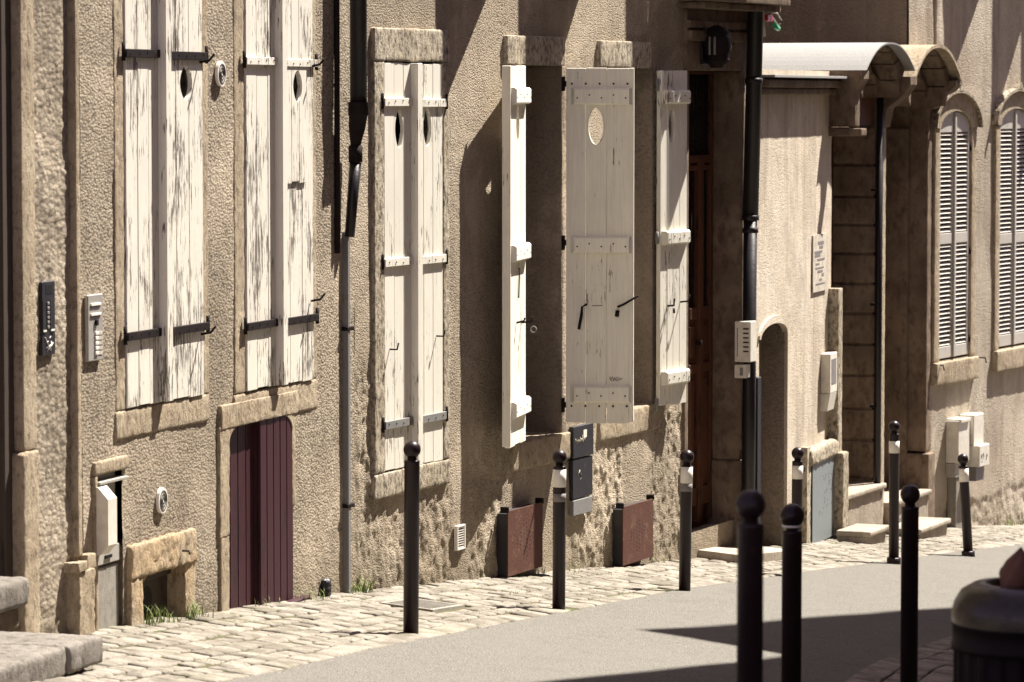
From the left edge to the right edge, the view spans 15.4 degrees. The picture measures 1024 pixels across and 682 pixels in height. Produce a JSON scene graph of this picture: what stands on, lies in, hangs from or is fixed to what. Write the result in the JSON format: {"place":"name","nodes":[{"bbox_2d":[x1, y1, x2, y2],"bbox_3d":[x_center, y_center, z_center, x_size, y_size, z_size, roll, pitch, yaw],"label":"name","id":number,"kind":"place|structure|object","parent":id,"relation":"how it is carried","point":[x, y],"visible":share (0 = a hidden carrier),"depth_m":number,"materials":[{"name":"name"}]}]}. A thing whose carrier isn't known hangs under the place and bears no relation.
{"place":"outdoors","nodes":[
{"label":"outdoors","id":0,"kind":"place"},
{"bbox_2d":[34,524,1023,681],"bbox_3d":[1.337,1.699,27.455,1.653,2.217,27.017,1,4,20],"label":"pavement","id":1,"kind":"structure","parent":0,"point":[330,616],"depth_m":21.51,"materials":[{"name":"stone"}]},
{"bbox_2d":[0,576,28,631],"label":"stone step","id":2,"kind":"object","parent":1,"relation":"on","point":[14,593],"visible":0.98,"depth_m":18.08,"materials":[{"name":"beige stone"}]},
{"bbox_2d":[0,631,102,681],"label":"stone stair","id":3,"kind":"object","parent":1,"relation":"on","point":[30,657],"visible":0.98,"depth_m":17.29,"materials":[{"name":"grey stone"}]},
{"bbox_2d":[320,578,331,596],"bbox_3d":[-1.105,1.470,22.531,0.064,0.121,0.085,1,4,18],"label":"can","id":4,"kind":"object","parent":1,"relation":"on","point":[326,584],"visible":0.98,"depth_m":22.50,"materials":[{"name":"black metal"}]},
{"bbox_2d":[403,441,420,633],"bbox_3d":[-0.552,1.104,20.832,0.096,1.119,0.096,-1,5,-21],"label":"bollard","id":5,"kind":"object","parent":1,"relation":"on","point":[412,450],"visible":0.94,"depth_m":20.80,"materials":[{"name":"black metal"}]},
{"bbox_2d":[379,599,464,611],"bbox_3d":[-0.536,1.581,22.652,0.340,0.098,0.560,1,4,19],"label":"drain cover","id":6,"kind":"object","parent":1,"relation":"on","point":[430,605],"visible":0.74,"depth_m":22.59,"materials":[{"name":"beige stone"}]},
{"bbox_2d":[552,450,566,609],"bbox_3d":[0.290,1.182,23.332,0.090,1.031,0.090,3,4,38],"label":"bollard","id":7,"kind":"object","parent":1,"relation":"on","point":[559,457],"visible":0.97,"depth_m":23.30,"materials":[{"name":"black metal"}]},
{"bbox_2d":[143,519,1023,664],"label":"grass","id":8,"kind":"structure","parent":1,"relation":"on","point":[193,613],"depth_m":22.20,"materials":[{"name":"green plant"}]},
{"bbox_2d":[679,450,693,590],"bbox_3d":[1.175,1.237,25.651,0.098,1.008,0.098,-2,4,-44],"label":"bollard","id":9,"kind":"object","parent":1,"relation":"on","point":[686,475],"visible":0.98,"depth_m":25.62,"materials":[{"name":"black metal"}]},
{"bbox_2d":[691,524,717,532],"bbox_3d":[1.534,1.672,29.591,0.221,0.483,1.257,2,4,23],"label":"stone step","id":10,"kind":"object","parent":1,"relation":"on","point":[701,527],"visible":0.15,"depth_m":29.41,"materials":[{"name":"beige stone"}]},
{"bbox_2d":[698,546,781,562],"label":"stone slab","id":11,"kind":"structure","parent":1,"relation":"on","point":[728,554],"depth_m":28.87,"materials":[{"name":"beige stone"}]},
{"bbox_2d":[792,447,803,530],"bbox_3d":[2.107,1.286,28.065,0.092,1.004,0.092,-1,4,-25],"label":"bollard","id":12,"kind":"object","parent":1,"relation":"on","point":[797,472],"visible":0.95,"depth_m":28.02,"materials":[{"name":"black metal"}]},
{"bbox_2d":[812,456,834,542],"bbox_3d":[2.672,1.356,32.372,0.011,0.686,1.073,1,4,16],"label":"metal sheet","id":13,"kind":"object","parent":1,"relation":"on","point":[822,500],"visible":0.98,"depth_m":32.28,"materials":[{"name":"grey metal"}]},
{"bbox_2d":[836,524,888,543],"bbox_3d":[3.028,1.765,32.729,0.314,0.316,0.578,2,4,22],"label":"stone step","id":14,"kind":"object","parent":1,"relation":"on","point":[866,533],"visible":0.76,"depth_m":32.52,"materials":[{"name":"beige stone"}]},
{"bbox_2d":[848,481,886,525],"bbox_3d":[2.886,1.611,33.582,0.535,0.627,1.221,2,4,22],"label":"stone step","id":15,"kind":"object","parent":1,"relation":"on","point":[865,502],"visible":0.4,"depth_m":33.60,"materials":[{"name":"beige stone"}]},
{"bbox_2d":[887,421,900,563],"bbox_3d":[3.066,1.238,30.441,0.114,1.202,0.114,0,4,-4],"label":"bollard","id":16,"kind":"object","parent":1,"relation":"on","point":[894,557],"visible":0.91,"depth_m":30.41,"materials":[{"name":"black metal"}]},
{"bbox_2d":[883,487,931,524],"bbox_3d":[3.451,1.685,34.991,0.505,0.544,1.303,2,4,22],"label":"stone step","id":17,"kind":"object","parent":1,"relation":"on","point":[921,503],"visible":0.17,"depth_m":35.18,"materials":[{"name":"beige stone"}]},
{"bbox_2d":[885,517,950,538],"bbox_3d":[3.685,1.810,34.413,0.344,0.328,0.988,2,4,22],"label":"stone step","id":18,"kind":"object","parent":1,"relation":"on","point":[930,527],"visible":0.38,"depth_m":34.43,"materials":[{"name":"beige stone"}]},
{"bbox_2d":[957,454,974,556],"bbox_3d":[3.860,1.422,32.270,0.114,0.931,0.114,-4,4,0],"label":"bollard","id":19,"kind":"object","parent":1,"relation":"on","point":[968,550],"visible":0.93,"depth_m":32.24,"materials":[{"name":"black metal"}]},
{"bbox_2d":[225,544,1023,681],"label":"road","id":20,"kind":"structure","parent":0,"point":[851,616],"depth_m":22.21,"materials":[{"name":"grey asphalt"}]},
{"bbox_2d":[735,489,765,681],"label":"bollard","id":21,"kind":"object","parent":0,"point":[750,505],"visible":1,"depth_m":11.44,"materials":[{"name":"black metal"}]},
{"bbox_2d":[780,503,803,681],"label":"bollard","id":22,"kind":"object","parent":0,"point":[791,516],"visible":1,"depth_m":15.07,"materials":[{"name":"black metal"}]},
{"bbox_2d":[845,636,952,681],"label":"pavement","id":23,"kind":"structure","parent":0,"point":[935,661],"depth_m":20.87,"materials":[{"name":"stone"}]},
{"bbox_2d":[900,484,919,681],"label":"bollard","id":24,"kind":"object","parent":23,"relation":"on","point":[910,495],"visible":1,"depth_m":17.18,"materials":[{"name":"black metal"}]},
{"bbox_2d":[951,577,1023,681],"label":"litter bin","id":25,"kind":"object","parent":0,"point":[987,641],"visible":0.98,"depth_m":12.51,"materials":[{"name":"metal"}]},
{"bbox_2d":[999,547,1023,588],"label":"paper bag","id":26,"kind":"object","parent":25,"relation":"in","point":[1011,573],"visible":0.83,"depth_m":12.60,"materials":[{"name":"paper"}]},
{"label":"ground","id":27,"kind":"structure","parent":0,"visible":0},
{"bbox_2d":[0,0,74,633],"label":"townhouse","id":28,"kind":"structure","parent":27,"relation":"on","point":[36,539],"depth_m":18.53,"materials":[{"name":"stone"}]},
{"bbox_2d":[39,280,54,355],"bbox_3d":[-2.292,-0.114,18.705,0.028,0.365,0.156,1,4,17],"label":"intercom","id":29,"kind":"object","parent":28,"relation":"attached to","point":[47,315],"visible":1,"depth_m":18.68,"materials":[{"name":"black"}]},
{"bbox_2d":[42,301,45,329],"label":"name window","id":30,"kind":"structure","parent":29,"relation":"in","point":[43,302],"depth_m":18.64,"materials":[{"name":"grey plastic"}]},
{"bbox_2d":[50,300,53,329],"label":"name window","id":31,"kind":"structure","parent":29,"relation":"in","point":[51,301],"depth_m":18.73,"materials":[{"name":"grey plastic"}]},
{"bbox_2d":[63,0,355,634],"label":"townhouse","id":32,"kind":"structure","parent":27,"relation":"on","point":[205,259],"depth_m":20.74,"materials":[{"name":"paint"}]},
{"bbox_2d":[84,293,102,361],"bbox_3d":[-2.118,-0.069,19.252,0.034,0.337,0.189,1,4,18],"label":"intercom","id":33,"kind":"object","parent":32,"relation":"attached to","point":[93,316],"visible":1,"depth_m":19.22,"materials":[{"name":"grey"}]},
{"bbox_2d":[96,471,128,628],"bbox_3d":[-2.140,1.094,19.536,0.305,0.842,0.392,1,4,18],"label":"meter cupboard","id":34,"kind":"object","parent":32,"relation":"attached to","point":[108,549],"visible":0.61,"depth_m":19.48,"materials":[{"name":"white plastic"}]},
{"bbox_2d":[156,487,167,512],"bbox_3d":[-1.857,0.846,20.136,0.022,0.139,0.124,1,4,17],"label":"wall vent","id":35,"kind":"object","parent":32,"relation":"attached to","point":[161,500],"depth_m":20.11,"materials":[{"name":"grey plastic"}]},
{"bbox_2d":[215,61,225,85],"bbox_3d":[-1.597,-1.467,20.809,0.022,0.139,0.124,1,4,17],"label":"wall vent","id":36,"kind":"object","parent":32,"relation":"attached to","point":[220,73],"depth_m":20.79,"materials":[{"name":"grey"}]},
{"bbox_2d":[229,415,292,608],"bbox_3d":[-1.482,0.982,21.569,0.128,1.091,1.008,1,4,18],"label":"door","id":37,"kind":"structure","parent":32,"relation":"in","point":[260,476],"depth_m":21.56,"materials":[{"name":"paint"}]},
{"bbox_2d":[334,0,368,593],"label":"downpipe","id":38,"kind":"object","parent":32,"relation":"attached to","point":[358,108],"visible":1,"depth_m":22.69,"materials":[{"name":"metal"}]},
{"bbox_2d":[354,0,789,589],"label":"townhouse","id":39,"kind":"structure","parent":27,"relation":"on","point":[548,232],"depth_m":25.96,"materials":[{"name":"stone"}]},
{"bbox_2d":[454,524,465,550],"bbox_3d":[-0.338,1.269,24.525,0.026,0.160,0.134,2,4,23],"label":"vent grille","id":40,"kind":"object","parent":39,"relation":"attached to","point":[460,537],"visible":1,"depth_m":24.52,"materials":[{"name":"white plastic"}]},
{"bbox_2d":[569,423,592,515],"bbox_3d":[0.485,0.894,26.460,0.039,0.621,0.384,2,4,23],"label":"meter box","id":41,"kind":"object","parent":39,"relation":"attached to","point":[580,477],"depth_m":26.42,"materials":[{"name":"metal"}]},
{"bbox_2d":[606,353,606,403],"bbox_3d":[0.530,-0.744,27.375,0.060,2.454,0.970,2,4,23],"label":"window","id":42,"kind":"structure","parent":39,"relation":"in","point":[606,353],"depth_m":27.83,"materials":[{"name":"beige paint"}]},
{"bbox_2d":[688,71,713,528],"bbox_3d":[1.349,-0.299,29.017,0.120,3.536,1.178,2,4,23],"label":"door","id":43,"kind":"structure","parent":39,"relation":"in","point":[701,83],"depth_m":29.27,"materials":[{"name":"brown wood"}]},
{"bbox_2d":[700,25,731,67],"bbox_3d":[1.539,-2.214,28.507,0.219,0.322,0.230,2,4,23],"label":"wall lantern","id":44,"kind":"object","parent":39,"relation":"attached to","point":[715,48],"depth_m":28.43,"materials":[{"name":"metal"}]},
{"bbox_2d":[735,364,749,377],"bbox_3d":[1.782,0.232,29.327,0.090,0.103,0.124,2,4,23],"label":"meter box","id":45,"kind":"object","parent":39,"relation":"attached to","point":[742,370],"visible":1,"depth_m":29.28,"materials":[{"name":"white plastic"}]},
{"bbox_2d":[735,320,755,361],"bbox_3d":[1.804,0.002,29.314,0.130,0.313,0.143,2,4,23],"label":"intercom panel","id":46,"kind":"object","parent":39,"relation":"attached to","point":[745,341],"visible":1,"depth_m":29.25,"materials":[{"name":"white plastic"}]},
{"bbox_2d":[741,11,763,522],"bbox_3d":[1.925,-2.974,29.419,0.145,9.456,0.599,2,4,23],"label":"downpipe","id":47,"kind":"object","parent":39,"relation":"attached to","point":[751,433],"visible":0.9,"depth_m":29.32,"materials":[{"name":"grey metal"}]},
{"bbox_2d":[763,12,781,36],"bbox_3d":[2.008,-2.516,29.706,0.080,0.277,0.781,1,4,16],"label":"cable bundle","id":48,"kind":"object","parent":39,"relation":"attached to","point":[775,25],"visible":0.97,"depth_m":29.63,"materials":[{"name":"plastic"}]},
{"bbox_2d":[756,69,847,545],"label":"link building","id":49,"kind":"structure","parent":27,"relation":"on","point":[795,199],"depth_m":31.16,"materials":[{"name":"beige paint"}]},
{"bbox_2d":[812,233,826,292],"bbox_3d":[2.616,-0.666,32.250,0.013,0.485,0.587,1,4,16],"label":"poster","id":50,"kind":"object","parent":49,"relation":"attached to","point":[819,262],"visible":1,"depth_m":32.21,"materials":[{"name":"paper"}]},
{"bbox_2d":[820,352,836,410],"bbox_3d":[2.721,0.346,32.550,0.088,0.491,0.300,1,4,16],"label":"meter box","id":51,"kind":"object","parent":49,"relation":"attached to","point":[828,379],"visible":1,"depth_m":32.42,"materials":[{"name":"white plastic"}]},
{"bbox_2d":[762,42,961,538],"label":"portal building","id":52,"kind":"structure","parent":27,"relation":"on","point":[904,85],"depth_m":34.10,"materials":[{"name":"brown stone"}]},
{"bbox_2d":[831,127,832,287],"bbox_3d":[2.621,-0.088,33.549,0.040,4.223,1.278,2,4,22],"label":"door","id":53,"kind":"structure","parent":52,"relation":"in","point":[831,127],"depth_m":34.04,"materials":[{"name":"brown wood"}]},
{"bbox_2d":[859,98,874,124],"bbox_3d":[3.230,-0.183,35.016,0.040,4.223,1.401,2,4,22],"label":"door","id":54,"kind":"structure","parent":52,"relation":"in","point":[867,105],"depth_m":34.95,"materials":[{"name":"brown wood"}]},
{"bbox_2d":[869,98,883,483],"bbox_3d":[3.262,-0.234,33.882,0.102,3.930,0.104,2,4,22],"label":"downpipe","id":55,"kind":"object","parent":52,"relation":"attached to","point":[877,304],"visible":0.88,"depth_m":33.84,"materials":[{"name":"metal"}]},
{"bbox_2d":[763,0,1023,525],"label":"townhouse","id":56,"kind":"structure","parent":27,"relation":"on","point":[977,364],"depth_m":36.56,"materials":[{"name":"stone"}]},
{"bbox_2d":[946,417,970,527],"bbox_3d":[4.259,1.263,36.186,0.150,1.058,0.300,2,4,27],"label":"meter box","id":57,"kind":"object","parent":56,"relation":"attached to","point":[957,436],"visible":0.88,"depth_m":36.10,"materials":[{"name":"white plastic"}]},
{"bbox_2d":[959,412,988,480],"bbox_3d":[4.446,1.019,36.469,0.214,0.638,0.283,2,4,27],"label":"meter box","id":58,"kind":"object","parent":56,"relation":"attached to","point":[977,462],"visible":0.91,"depth_m":36.37,"materials":[{"name":"white plastic"}]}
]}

